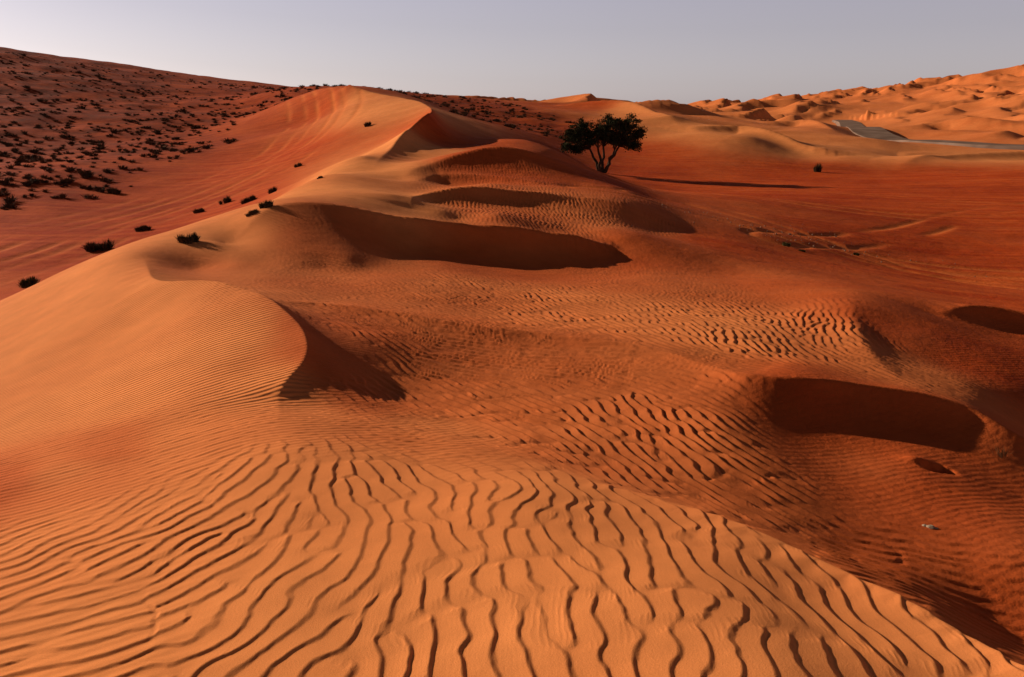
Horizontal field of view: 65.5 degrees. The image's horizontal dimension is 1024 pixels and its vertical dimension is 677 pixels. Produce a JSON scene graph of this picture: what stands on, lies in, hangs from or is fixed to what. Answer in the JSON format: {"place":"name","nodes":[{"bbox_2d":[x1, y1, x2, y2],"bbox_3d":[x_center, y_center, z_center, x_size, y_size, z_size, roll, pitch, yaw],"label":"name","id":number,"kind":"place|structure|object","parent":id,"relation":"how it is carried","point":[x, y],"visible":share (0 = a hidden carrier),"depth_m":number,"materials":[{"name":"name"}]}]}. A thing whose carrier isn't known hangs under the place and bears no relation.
{"place":"outdoors","nodes":[
{"label":"outdoors","id":0,"kind":"place"},
{"bbox_2d":[0,47,1023,676],"bbox_3d":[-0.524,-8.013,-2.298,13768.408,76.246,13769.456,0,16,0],"label":"desert dunes ground","id":1,"kind":"structure","parent":0,"point":[408,385],"depth_m":6.99,"materials":[{"name":"orange sand"}]},
{"bbox_2d":[17,276,39,287],"bbox_3d":[-14.230,-1.698,23.530,0.760,0.415,0.766,0,16,0],"label":"shrub","id":2,"kind":"object","parent":1,"relation":"on","point":[30,281],"visible":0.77,"depth_m":23.38,"materials":[{"name":"plant"}]},
{"bbox_2d":[81,238,116,251],"bbox_3d":[-15.086,-3.422,29.122,1.323,0.492,1.097,0,16,0],"label":"desert shrub","id":3,"kind":"object","parent":1,"relation":"on","point":[94,246],"visible":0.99,"depth_m":29.04,"materials":[{"name":"plant"}]},
{"bbox_2d":[106,187,121,193],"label":"desert shrub","id":4,"kind":"object","parent":1,"relation":"on","point":[114,191],"visible":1,"depth_m":44.38,"materials":[{"name":"plant"}]},
{"bbox_2d":[134,225,150,231],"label":"desert shrub","id":5,"kind":"object","parent":1,"relation":"on","point":[143,228],"visible":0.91,"depth_m":32.93,"materials":[{"name":"plant"}]},
{"bbox_2d":[174,232,200,243],"bbox_3d":[-5.441,-1.687,13.396,0.440,0.242,0.416,0,16,0],"label":"desert shrub","id":6,"kind":"object","parent":1,"relation":"on","point":[189,239],"visible":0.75,"depth_m":13.29,"materials":[{"name":"plant"}]},
{"bbox_2d":[191,208,204,213],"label":"desert shrub","id":7,"kind":"object","parent":1,"relation":"on","point":[199,210],"visible":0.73,"depth_m":35.71,"materials":[{"name":"plant"}]},
{"bbox_2d":[218,196,231,204],"bbox_3d":[-13.410,-6.475,37.229,0.761,0.494,0.495,-10,19,-30],"label":"desert shrub","id":8,"kind":"object","parent":1,"relation":"on","point":[226,199],"visible":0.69,"depth_m":37.19,"materials":[{"name":"plant"}]},
{"bbox_2d":[240,195,257,203],"bbox_3d":[-11.298,-5.998,34.336,0.827,0.462,0.624,0,16,0],"label":"desert shrub","id":9,"kind":"object","parent":1,"relation":"on","point":[247,199],"visible":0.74,"depth_m":34.25,"materials":[{"name":"plant"}]},
{"bbox_2d":[245,208,258,216],"bbox_3d":[-4.809,-2.313,14.730,0.299,0.177,0.251,0,16,0],"label":"desert shrub","id":10,"kind":"object","parent":1,"relation":"on","point":[254,211],"visible":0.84,"depth_m":14.67,"materials":[{"name":"plant"}]},
{"bbox_2d":[259,200,273,208],"bbox_3d":[-4.581,-2.504,14.902,0.319,0.227,0.288,10,19,31],"label":"desert shrub","id":11,"kind":"object","parent":1,"relation":"on","point":[267,204],"visible":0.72,"depth_m":14.86,"materials":[{"name":"plant"}]},
{"bbox_2d":[268,186,276,193],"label":"desert shrub","id":12,"kind":"object","parent":1,"relation":"on","point":[272,190],"visible":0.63,"depth_m":34.57,"materials":[{"name":"plant"}]},
{"bbox_2d":[0,52,595,209],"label":"hillside scrub","id":13,"kind":"object","parent":1,"relation":"on","point":[85,174],"visible":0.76,"depth_m":76.69,"materials":[{"name":"plant"}]},
{"bbox_2d":[559,112,647,172],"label":"acacia tree","id":14,"kind":"object","parent":1,"relation":"on","point":[619,135],"visible":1,"depth_m":57.79,"materials":[{"name":"green plant"}]},
{"bbox_2d":[813,162,822,171],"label":"desert shrub","id":15,"kind":"object","parent":1,"relation":"on","point":[818,168],"visible":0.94,"depth_m":65.63,"materials":[{"name":"plant"}]},
{"bbox_2d":[0,0,1023,103],"label":"sky","id":16,"kind":"structure","parent":0,"point":[679,51],"materials":[{"name":"grey"}]},
{"bbox_2d":[782,242,790,246],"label":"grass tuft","id":17,"kind":"object","parent":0,"point":[785,244],"visible":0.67,"depth_m":22.12,"materials":[{"name":"plant"}]},
{"bbox_2d":[636,199,997,276],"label":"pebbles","id":18,"kind":"object","parent":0,"point":[793,235],"visible":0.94,"depth_m":24.87,"materials":[{"name":"brown stone"}]},
{"bbox_2d":[832,120,1023,149],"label":"desert road","id":19,"kind":"structure","parent":0,"point":[858,128],"depth_m":125.24,"materials":[{"name":"grey asphalt"}]},
{"bbox_2d":[991,445,1010,458],"bbox_3d":[4.041,0.934,6.608,0.160,0.143,0.214,-5,17,-18],"label":"desert shrub","id":20,"kind":"object","parent":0,"point":[1002,454],"visible":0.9,"depth_m":6.59,"materials":[{"name":"brown plant"}]}
]}

